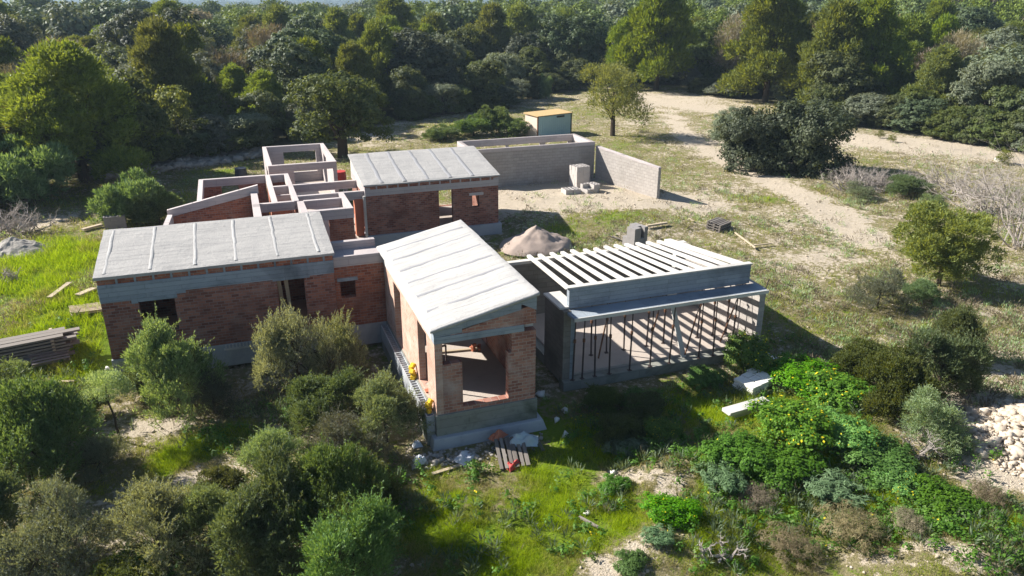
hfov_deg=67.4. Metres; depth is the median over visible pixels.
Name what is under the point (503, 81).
mastic tree
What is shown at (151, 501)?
wild olive bush
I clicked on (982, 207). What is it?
dead shrub
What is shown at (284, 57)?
holm oak
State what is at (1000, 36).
wild olive tree
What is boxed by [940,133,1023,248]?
dead tree
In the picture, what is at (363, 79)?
mastic tree
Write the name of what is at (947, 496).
leafy clump
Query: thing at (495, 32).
pine tree
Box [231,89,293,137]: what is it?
mastic tree
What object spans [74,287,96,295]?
plank
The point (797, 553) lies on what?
dry shrub
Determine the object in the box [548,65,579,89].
edge bush
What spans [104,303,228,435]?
wild olive bush
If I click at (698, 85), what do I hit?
edge bush
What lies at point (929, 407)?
wild olive bush
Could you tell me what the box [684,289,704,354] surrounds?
steel brace
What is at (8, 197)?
olive bush
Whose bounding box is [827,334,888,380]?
wild olive bush
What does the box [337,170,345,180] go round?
tub
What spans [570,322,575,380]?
steel prop
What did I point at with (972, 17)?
holm oak
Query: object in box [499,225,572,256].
sand heap
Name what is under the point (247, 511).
wild olive bush
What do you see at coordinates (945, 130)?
edge bush
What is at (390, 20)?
pine tree
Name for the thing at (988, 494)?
dry shrub
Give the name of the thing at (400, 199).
brick wing
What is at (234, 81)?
pine tree
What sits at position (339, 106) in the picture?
carob tree
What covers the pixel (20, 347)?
timber pile
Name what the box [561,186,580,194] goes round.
block stack
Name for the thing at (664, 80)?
edge bush
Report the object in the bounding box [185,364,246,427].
wild olive bush
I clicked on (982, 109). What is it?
edge bush
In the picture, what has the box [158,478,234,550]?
wild olive bush
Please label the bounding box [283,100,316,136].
wild olive tree
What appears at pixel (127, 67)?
wild olive tree
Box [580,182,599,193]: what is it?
block stack
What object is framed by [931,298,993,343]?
wild olive bush
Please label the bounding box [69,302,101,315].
pallet
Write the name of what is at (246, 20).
pine tree
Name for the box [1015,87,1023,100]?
holm oak
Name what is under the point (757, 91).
mastic tree
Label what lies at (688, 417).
flowering weeds
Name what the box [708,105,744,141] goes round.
olive bush
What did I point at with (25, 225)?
brush heap
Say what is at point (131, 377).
wild olive bush
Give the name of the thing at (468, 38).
mastic tree
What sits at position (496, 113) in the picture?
meadow bush
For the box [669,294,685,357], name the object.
leaning board
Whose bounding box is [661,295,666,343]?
steel prop
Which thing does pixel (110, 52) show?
mastic tree
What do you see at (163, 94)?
young carob tree
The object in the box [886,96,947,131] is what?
edge bush
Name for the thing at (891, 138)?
seedling
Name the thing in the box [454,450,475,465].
plastic sheet
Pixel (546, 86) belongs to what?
meadow bush
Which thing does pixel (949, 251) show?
yellow green tree
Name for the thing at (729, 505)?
weeds
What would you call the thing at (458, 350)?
plank
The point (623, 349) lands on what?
steel prop
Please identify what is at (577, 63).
meadow bush
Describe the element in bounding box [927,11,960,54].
pine tree
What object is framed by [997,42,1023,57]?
mastic tree
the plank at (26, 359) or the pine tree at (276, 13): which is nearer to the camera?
the plank at (26, 359)
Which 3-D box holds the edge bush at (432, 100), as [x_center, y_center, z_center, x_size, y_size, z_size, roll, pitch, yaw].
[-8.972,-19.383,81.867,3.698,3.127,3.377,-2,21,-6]
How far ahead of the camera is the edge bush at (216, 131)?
60.56 m
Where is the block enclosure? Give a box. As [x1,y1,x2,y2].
[457,134,594,186]
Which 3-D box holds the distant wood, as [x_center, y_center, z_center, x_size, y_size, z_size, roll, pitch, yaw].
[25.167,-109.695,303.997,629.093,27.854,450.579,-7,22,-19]
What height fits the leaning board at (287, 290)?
2.000 m
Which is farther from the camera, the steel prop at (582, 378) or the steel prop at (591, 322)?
the steel prop at (591, 322)
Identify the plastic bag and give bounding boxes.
[412,440,422,448]
[413,454,427,465]
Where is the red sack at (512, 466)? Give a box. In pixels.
[504,459,521,471]
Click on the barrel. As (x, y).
(240, 171)
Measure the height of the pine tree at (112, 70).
6.419 m
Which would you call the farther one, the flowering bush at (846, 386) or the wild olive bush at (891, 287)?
the wild olive bush at (891, 287)
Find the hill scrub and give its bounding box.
[2,0,548,7]
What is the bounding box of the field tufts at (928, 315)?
[0,107,1023,419]
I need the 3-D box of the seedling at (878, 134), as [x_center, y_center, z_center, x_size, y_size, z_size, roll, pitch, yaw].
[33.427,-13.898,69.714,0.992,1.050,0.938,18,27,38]
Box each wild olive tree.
[0,11,43,61]
[112,62,136,75]
[191,48,230,87]
[199,33,219,60]
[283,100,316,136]
[428,32,466,76]
[482,51,526,86]
[509,32,553,60]
[945,57,1023,108]
[961,42,1023,101]
[966,24,1023,57]
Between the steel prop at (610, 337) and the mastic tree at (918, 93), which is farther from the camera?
the mastic tree at (918, 93)
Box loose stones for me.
[2,113,1023,575]
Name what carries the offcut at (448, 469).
on the ground at (676, 100)
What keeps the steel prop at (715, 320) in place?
on the carport
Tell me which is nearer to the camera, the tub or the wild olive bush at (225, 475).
the wild olive bush at (225, 475)
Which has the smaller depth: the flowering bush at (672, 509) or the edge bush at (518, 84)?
the flowering bush at (672, 509)
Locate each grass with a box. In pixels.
[0,181,1023,575]
[23,94,1023,207]
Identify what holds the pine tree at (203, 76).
on the ground at (676, 100)
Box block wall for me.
[595,145,661,198]
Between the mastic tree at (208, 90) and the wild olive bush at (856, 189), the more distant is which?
the mastic tree at (208, 90)
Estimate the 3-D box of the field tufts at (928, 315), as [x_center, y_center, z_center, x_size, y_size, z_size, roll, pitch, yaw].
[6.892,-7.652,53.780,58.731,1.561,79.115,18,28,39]
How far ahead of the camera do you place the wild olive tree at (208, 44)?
90.63 m
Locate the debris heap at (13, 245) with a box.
[0,237,47,257]
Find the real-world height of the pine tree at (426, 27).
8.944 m
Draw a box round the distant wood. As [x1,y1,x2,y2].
[1,0,1023,60]
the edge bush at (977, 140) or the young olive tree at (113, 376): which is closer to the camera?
the young olive tree at (113, 376)
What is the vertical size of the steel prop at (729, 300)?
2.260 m
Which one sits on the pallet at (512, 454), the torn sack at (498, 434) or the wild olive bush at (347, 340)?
the torn sack at (498, 434)
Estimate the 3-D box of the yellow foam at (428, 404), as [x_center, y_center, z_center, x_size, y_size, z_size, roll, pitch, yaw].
[-2.529,3.569,23.410,0.241,0.458,0.315,-14,25,-32]
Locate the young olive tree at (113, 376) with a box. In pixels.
[78,368,135,441]
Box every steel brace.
[598,303,609,358]
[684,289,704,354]
[719,284,742,341]
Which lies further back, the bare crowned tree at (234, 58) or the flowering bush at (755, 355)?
the bare crowned tree at (234, 58)
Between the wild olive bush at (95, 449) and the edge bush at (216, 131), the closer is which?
the wild olive bush at (95, 449)
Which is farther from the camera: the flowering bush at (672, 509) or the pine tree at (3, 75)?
the pine tree at (3, 75)
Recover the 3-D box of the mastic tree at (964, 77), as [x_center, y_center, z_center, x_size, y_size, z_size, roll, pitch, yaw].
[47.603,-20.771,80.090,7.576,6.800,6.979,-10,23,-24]
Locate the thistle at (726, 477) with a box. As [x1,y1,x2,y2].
[690,459,748,500]
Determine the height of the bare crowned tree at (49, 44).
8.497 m
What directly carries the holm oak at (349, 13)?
on the ground at (676, 100)
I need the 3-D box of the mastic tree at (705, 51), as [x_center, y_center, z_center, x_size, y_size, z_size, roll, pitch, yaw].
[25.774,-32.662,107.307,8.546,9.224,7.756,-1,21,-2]
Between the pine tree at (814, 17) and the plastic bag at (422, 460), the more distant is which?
the pine tree at (814, 17)
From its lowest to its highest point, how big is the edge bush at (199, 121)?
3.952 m
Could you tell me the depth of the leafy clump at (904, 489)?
20.87 m
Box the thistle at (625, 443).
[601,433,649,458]
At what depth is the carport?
28.39 m
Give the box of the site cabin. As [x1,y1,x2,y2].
[523,109,572,135]
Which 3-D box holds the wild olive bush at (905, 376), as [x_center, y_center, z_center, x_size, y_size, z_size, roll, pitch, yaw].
[12.533,3.065,24.823,2.607,2.696,3.179,6,22,14]
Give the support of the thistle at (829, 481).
on the ground at (676, 100)
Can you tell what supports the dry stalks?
on the ground at (676, 100)
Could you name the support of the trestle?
on the brick wing at (459, 284)
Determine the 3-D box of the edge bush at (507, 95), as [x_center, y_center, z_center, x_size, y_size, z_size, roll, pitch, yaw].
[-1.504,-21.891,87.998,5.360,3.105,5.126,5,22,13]
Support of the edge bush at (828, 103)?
on the ground at (676, 100)
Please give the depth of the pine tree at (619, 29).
102.62 m
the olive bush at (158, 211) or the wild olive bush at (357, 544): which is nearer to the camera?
the wild olive bush at (357, 544)
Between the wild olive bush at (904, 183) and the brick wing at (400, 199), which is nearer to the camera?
the brick wing at (400, 199)
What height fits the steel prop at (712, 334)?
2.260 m
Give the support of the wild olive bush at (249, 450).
on the ground at (676, 100)
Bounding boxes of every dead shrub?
[0,266,22,282]
[693,532,747,562]
[900,424,943,460]
[924,154,1023,214]
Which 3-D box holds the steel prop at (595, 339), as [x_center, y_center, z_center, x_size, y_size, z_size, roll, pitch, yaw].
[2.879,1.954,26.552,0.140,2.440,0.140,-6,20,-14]
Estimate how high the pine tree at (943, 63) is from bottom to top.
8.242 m
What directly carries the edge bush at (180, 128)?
on the ground at (676, 100)
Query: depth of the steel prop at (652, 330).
27.27 m
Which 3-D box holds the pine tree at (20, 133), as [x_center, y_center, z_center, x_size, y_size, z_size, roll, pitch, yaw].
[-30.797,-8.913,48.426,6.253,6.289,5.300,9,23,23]
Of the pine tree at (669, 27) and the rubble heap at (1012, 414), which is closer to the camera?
the rubble heap at (1012, 414)
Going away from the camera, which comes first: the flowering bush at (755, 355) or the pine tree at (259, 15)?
the flowering bush at (755, 355)
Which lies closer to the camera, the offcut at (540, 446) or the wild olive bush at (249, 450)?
the wild olive bush at (249, 450)
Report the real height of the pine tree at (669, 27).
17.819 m
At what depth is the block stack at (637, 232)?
40.15 m
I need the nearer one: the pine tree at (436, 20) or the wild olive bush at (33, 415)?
the wild olive bush at (33, 415)
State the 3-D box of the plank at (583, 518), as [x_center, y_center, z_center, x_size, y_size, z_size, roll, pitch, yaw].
[1.991,6.068,19.916,0.060,0.060,0.670,-18,23,-39]
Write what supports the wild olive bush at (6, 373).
on the ground at (676, 100)
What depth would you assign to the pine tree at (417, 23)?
122.26 m
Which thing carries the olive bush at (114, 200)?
on the ground at (676, 100)
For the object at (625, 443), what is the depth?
22.75 m
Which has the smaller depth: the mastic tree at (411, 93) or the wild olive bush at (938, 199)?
the wild olive bush at (938, 199)
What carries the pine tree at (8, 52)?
on the ground at (676, 100)
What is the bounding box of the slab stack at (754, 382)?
[732,368,773,395]
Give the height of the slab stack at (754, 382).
0.340 m
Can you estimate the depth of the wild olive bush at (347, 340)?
26.56 m
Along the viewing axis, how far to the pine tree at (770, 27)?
87.69 m
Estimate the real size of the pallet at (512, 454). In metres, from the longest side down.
1.200 x 0.900 x 0.142 m
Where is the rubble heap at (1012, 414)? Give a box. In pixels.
[950,398,1023,477]
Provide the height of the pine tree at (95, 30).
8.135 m
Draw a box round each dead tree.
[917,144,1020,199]
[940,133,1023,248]
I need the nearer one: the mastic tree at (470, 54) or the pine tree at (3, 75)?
the pine tree at (3, 75)
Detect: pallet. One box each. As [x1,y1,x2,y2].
[27,350,69,367]
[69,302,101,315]
[494,436,529,470]
[706,217,731,232]
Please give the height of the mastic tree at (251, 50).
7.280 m
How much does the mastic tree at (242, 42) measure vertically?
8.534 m
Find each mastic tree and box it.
[85,67,185,161]
[89,22,127,45]
[90,41,132,67]
[116,53,130,67]
[169,81,229,129]
[215,46,245,61]
[216,88,236,114]
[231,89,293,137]
[233,23,259,51]
[238,54,256,77]
[245,45,266,67]
[245,57,284,84]
[340,71,368,89]
[386,65,431,108]
[392,85,430,118]
[440,25,481,64]
[454,49,473,84]
[456,58,505,101]
[458,50,475,78]
[463,60,507,87]
[517,45,553,86]
[518,33,549,77]
[548,46,581,72]
[590,40,614,62]
[669,19,726,83]
[733,69,759,96]
[751,59,777,93]
[802,48,883,102]
[807,83,848,105]
[895,86,940,125]
[902,67,931,85]
[943,55,981,109]
[981,84,1023,112]
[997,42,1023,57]
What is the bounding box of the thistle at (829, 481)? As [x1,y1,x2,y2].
[799,467,874,509]
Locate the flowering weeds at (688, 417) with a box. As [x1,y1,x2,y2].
[4,321,1023,574]
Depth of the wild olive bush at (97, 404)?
24.86 m
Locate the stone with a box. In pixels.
[535,390,544,396]
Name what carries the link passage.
on the ground at (676, 100)
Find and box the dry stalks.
[52,317,1023,575]
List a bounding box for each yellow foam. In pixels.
[408,363,416,379]
[425,398,432,413]
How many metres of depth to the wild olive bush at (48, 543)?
17.66 m
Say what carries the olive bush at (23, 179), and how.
on the ground at (676, 100)
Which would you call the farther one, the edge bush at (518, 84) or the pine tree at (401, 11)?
the pine tree at (401, 11)
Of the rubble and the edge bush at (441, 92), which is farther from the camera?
the edge bush at (441, 92)
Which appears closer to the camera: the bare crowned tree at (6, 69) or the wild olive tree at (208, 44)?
the bare crowned tree at (6, 69)
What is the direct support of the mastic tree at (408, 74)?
on the ground at (676, 100)
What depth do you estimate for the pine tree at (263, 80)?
69.25 m
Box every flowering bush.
[636,491,705,532]
[642,415,685,443]
[722,328,776,372]
[743,395,841,451]
[766,350,841,400]
[793,367,876,414]
[809,403,881,452]
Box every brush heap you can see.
[0,195,58,236]
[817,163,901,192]
[860,158,927,187]
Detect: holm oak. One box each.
[97,6,206,47]
[244,37,292,77]
[265,27,347,71]
[265,41,334,117]
[277,14,328,37]
[321,8,360,22]
[384,28,461,88]
[502,34,545,79]
[533,12,553,36]
[538,12,607,73]
[956,6,1008,32]
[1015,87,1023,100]
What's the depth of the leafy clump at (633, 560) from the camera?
18.15 m
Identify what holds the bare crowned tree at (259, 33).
on the ground at (676, 100)
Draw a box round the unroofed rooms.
[163,143,365,240]
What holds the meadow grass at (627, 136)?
on the ground at (676, 100)
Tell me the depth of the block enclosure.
52.18 m
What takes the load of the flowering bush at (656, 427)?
on the ground at (676, 100)
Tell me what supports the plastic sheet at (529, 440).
on the pallet at (512, 454)
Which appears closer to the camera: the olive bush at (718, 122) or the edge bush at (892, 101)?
the olive bush at (718, 122)
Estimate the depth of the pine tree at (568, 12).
116.84 m
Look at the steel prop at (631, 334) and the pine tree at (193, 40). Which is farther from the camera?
the pine tree at (193, 40)
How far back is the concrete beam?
24.31 m
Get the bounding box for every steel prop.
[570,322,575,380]
[580,321,585,379]
[589,305,592,355]
[592,319,596,376]
[604,303,608,353]
[607,317,611,374]
[621,301,625,350]
[627,314,633,370]
[644,297,650,346]
[648,311,653,367]
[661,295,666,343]
[666,307,675,363]
[695,290,702,337]
[696,303,703,358]
[710,301,717,356]
[711,288,715,335]
[725,299,730,333]
[732,298,737,333]
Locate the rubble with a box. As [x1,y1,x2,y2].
[411,432,542,470]
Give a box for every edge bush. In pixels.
[67,139,97,169]
[147,119,188,162]
[173,113,220,156]
[180,112,235,152]
[208,113,273,152]
[222,111,274,146]
[396,98,431,120]
[414,92,444,117]
[423,82,460,114]
[444,84,476,112]
[466,91,509,111]
[489,83,520,107]
[505,78,529,100]
[523,74,547,98]
[539,72,569,92]
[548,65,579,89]
[588,59,608,82]
[652,70,678,84]
[686,76,719,94]
[703,81,743,95]
[724,82,744,98]
[769,84,804,105]
[805,94,849,108]
[834,100,865,123]
[839,92,887,125]
[864,104,891,128]
[873,94,917,129]
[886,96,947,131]
[913,106,941,131]
[923,104,976,141]
[948,103,995,144]
[955,113,997,147]
[965,108,1021,146]
[991,109,1023,151]
[1011,117,1023,147]
[1018,130,1023,151]
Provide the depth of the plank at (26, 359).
27.22 m
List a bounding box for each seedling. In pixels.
[875,129,886,136]
[887,135,896,140]
[993,149,1013,163]
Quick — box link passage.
[330,237,386,344]
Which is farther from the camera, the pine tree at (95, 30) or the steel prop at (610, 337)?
the pine tree at (95, 30)
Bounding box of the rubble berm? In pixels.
[89,147,262,179]
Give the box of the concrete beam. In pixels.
[722,396,768,417]
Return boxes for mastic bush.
[715,104,796,175]
[750,98,859,180]
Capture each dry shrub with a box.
[727,480,780,513]
[756,519,826,575]
[812,497,896,561]
[887,505,931,536]
[963,478,1011,509]
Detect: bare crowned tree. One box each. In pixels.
[0,56,24,76]
[22,33,84,63]
[200,46,251,78]
[242,22,284,52]
[707,10,753,72]
[910,45,965,76]
[929,26,991,59]
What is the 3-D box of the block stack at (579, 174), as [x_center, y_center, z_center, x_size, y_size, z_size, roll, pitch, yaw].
[4.503,-7.495,51.214,1.028,1.362,0.929,-11,24,-26]
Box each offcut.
[432,464,461,474]
[537,442,544,450]
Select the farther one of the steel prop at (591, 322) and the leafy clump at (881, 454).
the steel prop at (591, 322)
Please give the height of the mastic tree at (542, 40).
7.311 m
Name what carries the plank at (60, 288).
on the ground at (676, 100)
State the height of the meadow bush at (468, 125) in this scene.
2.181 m
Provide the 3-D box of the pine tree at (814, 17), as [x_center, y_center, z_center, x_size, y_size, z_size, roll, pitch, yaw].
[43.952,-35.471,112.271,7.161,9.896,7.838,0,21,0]
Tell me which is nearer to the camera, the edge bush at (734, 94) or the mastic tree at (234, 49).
the edge bush at (734, 94)
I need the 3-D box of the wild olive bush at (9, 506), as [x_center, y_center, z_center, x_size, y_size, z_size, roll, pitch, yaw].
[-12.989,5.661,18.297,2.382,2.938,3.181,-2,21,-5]
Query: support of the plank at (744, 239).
on the ground at (676, 100)
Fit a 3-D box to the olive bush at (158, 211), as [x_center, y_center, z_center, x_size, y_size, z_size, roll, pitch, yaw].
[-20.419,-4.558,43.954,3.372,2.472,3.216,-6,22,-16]
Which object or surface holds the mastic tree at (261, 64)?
on the ground at (676, 100)
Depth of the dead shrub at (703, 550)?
18.38 m
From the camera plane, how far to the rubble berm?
59.23 m
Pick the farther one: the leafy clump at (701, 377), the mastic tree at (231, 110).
the mastic tree at (231, 110)
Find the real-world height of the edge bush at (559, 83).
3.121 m
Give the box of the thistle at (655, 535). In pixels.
[640,522,675,549]
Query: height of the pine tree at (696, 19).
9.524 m
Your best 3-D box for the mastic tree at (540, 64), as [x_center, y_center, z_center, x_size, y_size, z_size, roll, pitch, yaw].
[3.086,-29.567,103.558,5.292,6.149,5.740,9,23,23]
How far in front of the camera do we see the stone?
26.33 m
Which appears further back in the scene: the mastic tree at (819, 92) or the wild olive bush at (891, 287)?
the mastic tree at (819, 92)
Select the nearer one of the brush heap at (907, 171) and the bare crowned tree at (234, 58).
the brush heap at (907, 171)
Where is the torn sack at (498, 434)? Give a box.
[487,429,508,441]
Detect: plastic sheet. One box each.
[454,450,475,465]
[509,431,537,446]
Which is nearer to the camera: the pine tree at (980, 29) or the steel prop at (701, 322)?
the steel prop at (701, 322)
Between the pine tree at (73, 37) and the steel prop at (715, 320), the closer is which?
the steel prop at (715, 320)
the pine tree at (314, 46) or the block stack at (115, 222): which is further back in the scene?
the pine tree at (314, 46)
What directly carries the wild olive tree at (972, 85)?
on the ground at (676, 100)
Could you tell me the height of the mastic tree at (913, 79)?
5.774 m
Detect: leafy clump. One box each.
[597,472,632,495]
[612,548,648,575]
[684,364,728,390]
[698,429,772,475]
[741,441,830,491]
[840,432,925,494]
[867,460,926,498]
[906,473,998,525]
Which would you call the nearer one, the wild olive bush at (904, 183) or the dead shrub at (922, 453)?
the dead shrub at (922, 453)
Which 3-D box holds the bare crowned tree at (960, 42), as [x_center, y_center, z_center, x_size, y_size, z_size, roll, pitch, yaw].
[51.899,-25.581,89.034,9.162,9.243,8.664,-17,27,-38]
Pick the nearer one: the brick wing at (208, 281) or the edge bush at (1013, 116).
the brick wing at (208, 281)
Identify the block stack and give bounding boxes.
[103,214,126,229]
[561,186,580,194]
[569,164,589,187]
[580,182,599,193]
[622,223,647,246]
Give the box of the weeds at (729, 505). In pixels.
[39,313,1023,575]
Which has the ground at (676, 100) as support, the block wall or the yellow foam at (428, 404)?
the block wall
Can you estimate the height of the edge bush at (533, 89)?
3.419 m
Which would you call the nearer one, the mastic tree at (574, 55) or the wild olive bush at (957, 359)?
the wild olive bush at (957, 359)
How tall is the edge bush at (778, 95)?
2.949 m
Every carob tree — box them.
[151,84,192,154]
[282,68,395,157]
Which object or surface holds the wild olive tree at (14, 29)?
on the ground at (676, 100)
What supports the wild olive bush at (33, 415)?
on the ground at (676, 100)
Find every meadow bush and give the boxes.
[420,123,460,141]
[449,113,494,136]
[476,104,511,134]
[497,117,530,135]
[538,72,553,97]
[563,58,597,89]
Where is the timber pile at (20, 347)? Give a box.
[0,327,79,363]
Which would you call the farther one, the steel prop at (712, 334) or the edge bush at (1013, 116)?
the edge bush at (1013, 116)
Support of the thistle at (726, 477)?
on the ground at (676, 100)
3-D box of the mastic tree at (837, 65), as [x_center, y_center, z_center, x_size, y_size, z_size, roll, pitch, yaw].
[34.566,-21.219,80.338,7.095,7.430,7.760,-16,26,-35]
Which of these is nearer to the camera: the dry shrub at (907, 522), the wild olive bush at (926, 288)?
the dry shrub at (907, 522)
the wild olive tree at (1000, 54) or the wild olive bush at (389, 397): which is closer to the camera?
the wild olive bush at (389, 397)
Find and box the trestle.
[442,344,446,360]
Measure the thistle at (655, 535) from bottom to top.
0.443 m
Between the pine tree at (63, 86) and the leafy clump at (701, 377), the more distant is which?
the pine tree at (63, 86)
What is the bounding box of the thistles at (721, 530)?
[11,308,1023,575]
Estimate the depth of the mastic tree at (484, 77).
85.45 m
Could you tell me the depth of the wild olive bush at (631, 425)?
23.25 m
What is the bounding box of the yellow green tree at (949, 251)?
[891,199,1008,285]
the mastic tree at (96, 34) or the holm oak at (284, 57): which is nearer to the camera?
the holm oak at (284, 57)
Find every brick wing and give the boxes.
[92,211,338,371]
[348,146,501,246]
[376,220,546,450]
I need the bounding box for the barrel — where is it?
[234,167,247,176]
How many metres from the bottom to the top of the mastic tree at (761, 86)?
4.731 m
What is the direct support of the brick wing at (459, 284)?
on the ground at (676, 100)
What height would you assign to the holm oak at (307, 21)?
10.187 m
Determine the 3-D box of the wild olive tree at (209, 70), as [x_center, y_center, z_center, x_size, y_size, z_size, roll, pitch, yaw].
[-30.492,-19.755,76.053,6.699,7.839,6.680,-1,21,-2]
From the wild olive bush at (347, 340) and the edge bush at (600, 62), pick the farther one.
the edge bush at (600, 62)
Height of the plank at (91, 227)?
0.120 m
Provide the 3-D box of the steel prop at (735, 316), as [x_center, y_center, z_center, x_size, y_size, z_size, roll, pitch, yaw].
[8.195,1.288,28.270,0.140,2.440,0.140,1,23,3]
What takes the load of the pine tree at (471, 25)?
on the ground at (676, 100)
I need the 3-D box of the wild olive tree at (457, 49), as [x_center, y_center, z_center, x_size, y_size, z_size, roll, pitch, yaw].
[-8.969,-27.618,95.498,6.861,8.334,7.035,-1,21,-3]
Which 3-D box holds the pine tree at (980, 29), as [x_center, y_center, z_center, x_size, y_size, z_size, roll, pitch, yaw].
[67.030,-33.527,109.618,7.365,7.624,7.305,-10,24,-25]
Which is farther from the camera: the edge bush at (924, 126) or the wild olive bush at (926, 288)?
the edge bush at (924, 126)
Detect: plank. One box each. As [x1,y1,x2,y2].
[0,357,44,364]
[47,282,71,297]
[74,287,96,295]
[81,223,103,230]
[442,347,477,352]
[579,516,598,527]
[646,222,667,226]
[734,232,755,247]
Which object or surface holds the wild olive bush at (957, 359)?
on the ground at (676, 100)
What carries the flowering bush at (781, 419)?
on the ground at (676, 100)
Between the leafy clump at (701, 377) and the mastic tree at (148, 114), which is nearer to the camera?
the leafy clump at (701, 377)
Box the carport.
[507,239,768,391]
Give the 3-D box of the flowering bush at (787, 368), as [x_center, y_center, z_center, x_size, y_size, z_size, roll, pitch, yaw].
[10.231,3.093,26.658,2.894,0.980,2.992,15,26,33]
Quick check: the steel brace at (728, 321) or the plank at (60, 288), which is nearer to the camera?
the steel brace at (728, 321)
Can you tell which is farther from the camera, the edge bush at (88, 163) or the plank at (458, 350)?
the edge bush at (88, 163)
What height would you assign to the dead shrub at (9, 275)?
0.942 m
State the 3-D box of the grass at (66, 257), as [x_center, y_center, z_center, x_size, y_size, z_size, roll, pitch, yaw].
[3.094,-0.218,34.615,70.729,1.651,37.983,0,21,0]
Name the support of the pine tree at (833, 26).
on the ground at (676, 100)
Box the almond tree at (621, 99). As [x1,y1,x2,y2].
[575,59,654,135]
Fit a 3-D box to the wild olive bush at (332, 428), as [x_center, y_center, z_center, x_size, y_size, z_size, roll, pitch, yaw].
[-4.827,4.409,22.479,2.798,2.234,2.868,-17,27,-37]
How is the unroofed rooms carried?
on the ground at (676, 100)
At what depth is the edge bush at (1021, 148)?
62.71 m
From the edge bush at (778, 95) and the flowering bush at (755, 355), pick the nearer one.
the flowering bush at (755, 355)
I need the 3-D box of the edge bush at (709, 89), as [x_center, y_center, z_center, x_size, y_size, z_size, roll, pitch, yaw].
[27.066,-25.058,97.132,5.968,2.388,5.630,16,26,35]
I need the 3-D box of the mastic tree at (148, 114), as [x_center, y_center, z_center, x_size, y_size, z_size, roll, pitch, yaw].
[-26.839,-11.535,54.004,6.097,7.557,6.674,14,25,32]
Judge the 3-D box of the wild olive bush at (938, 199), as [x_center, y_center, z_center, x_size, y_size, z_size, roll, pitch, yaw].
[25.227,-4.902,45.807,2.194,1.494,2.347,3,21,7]
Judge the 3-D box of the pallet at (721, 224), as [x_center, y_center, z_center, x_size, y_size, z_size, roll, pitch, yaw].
[11.654,-3.560,43.274,1.200,0.442,0.900,-20,35,-41]
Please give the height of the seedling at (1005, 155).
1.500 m
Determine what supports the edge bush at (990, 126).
on the ground at (676, 100)
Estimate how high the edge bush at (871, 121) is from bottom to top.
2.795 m
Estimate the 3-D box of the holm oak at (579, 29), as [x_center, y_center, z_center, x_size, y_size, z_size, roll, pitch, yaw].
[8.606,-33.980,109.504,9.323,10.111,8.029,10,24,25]
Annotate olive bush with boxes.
[0,132,79,210]
[0,161,35,206]
[0,353,34,382]
[0,355,52,385]
[0,363,105,514]
[0,457,36,552]
[0,464,125,575]
[59,381,116,415]
[63,426,133,490]
[85,166,165,226]
[91,550,166,575]
[99,355,178,408]
[101,471,223,575]
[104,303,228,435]
[126,184,183,226]
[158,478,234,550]
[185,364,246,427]
[186,463,250,508]
[195,429,312,575]
[229,423,311,473]
[248,298,351,398]
[267,431,391,546]
[278,361,373,438]
[281,480,414,575]
[299,305,368,380]
[299,401,406,468]
[342,447,404,510]
[344,360,433,454]
[580,382,625,415]
[590,409,650,452]
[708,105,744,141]
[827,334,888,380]
[840,267,918,315]
[844,179,883,202]
[852,339,952,423]
[879,172,940,196]
[885,381,993,464]
[893,320,1000,401]
[900,278,943,302]
[912,192,949,210]
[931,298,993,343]
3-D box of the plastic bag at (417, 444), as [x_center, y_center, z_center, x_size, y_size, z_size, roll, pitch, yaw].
[-2.897,4.726,23.451,0.316,0.219,0.256,-7,22,-19]
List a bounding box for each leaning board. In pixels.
[277,281,286,321]
[284,280,292,313]
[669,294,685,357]
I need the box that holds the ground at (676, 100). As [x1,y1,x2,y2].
[0,0,1023,575]
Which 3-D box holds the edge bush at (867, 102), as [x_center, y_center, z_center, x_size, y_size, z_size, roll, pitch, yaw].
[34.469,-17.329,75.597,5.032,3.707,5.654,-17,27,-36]
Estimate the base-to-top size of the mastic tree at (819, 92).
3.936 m
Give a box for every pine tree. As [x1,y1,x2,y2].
[0,0,16,19]
[0,34,23,72]
[0,36,175,182]
[0,72,12,96]
[0,96,83,185]
[64,34,79,40]
[79,34,109,64]
[88,24,119,45]
[95,68,117,75]
[125,13,204,128]
[149,0,178,23]
[169,46,210,102]
[172,17,215,57]
[173,21,205,58]
[215,62,248,110]
[226,13,262,49]
[235,67,294,132]
[251,12,265,24]
[262,2,292,31]
[287,35,335,83]
[322,6,357,43]
[334,38,380,107]
[347,12,366,38]
[355,17,404,108]
[373,0,417,29]
[380,13,400,29]
[389,25,402,68]
[408,20,419,30]
[418,22,436,43]
[419,11,455,41]
[464,23,476,49]
[467,1,514,63]
[503,0,540,35]
[549,6,574,49]
[602,15,652,84]
[613,0,701,89]
[676,16,716,75]
[715,0,815,102]
[780,0,874,103]
[800,10,818,27]
[843,0,919,101]
[877,10,934,91]
[899,41,968,115]
[919,0,961,28]
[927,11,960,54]
[968,25,991,38]
[998,19,1023,43]
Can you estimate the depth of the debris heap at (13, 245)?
37.84 m
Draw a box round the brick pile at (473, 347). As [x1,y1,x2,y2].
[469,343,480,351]
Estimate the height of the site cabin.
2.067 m
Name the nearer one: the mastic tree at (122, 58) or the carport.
the carport

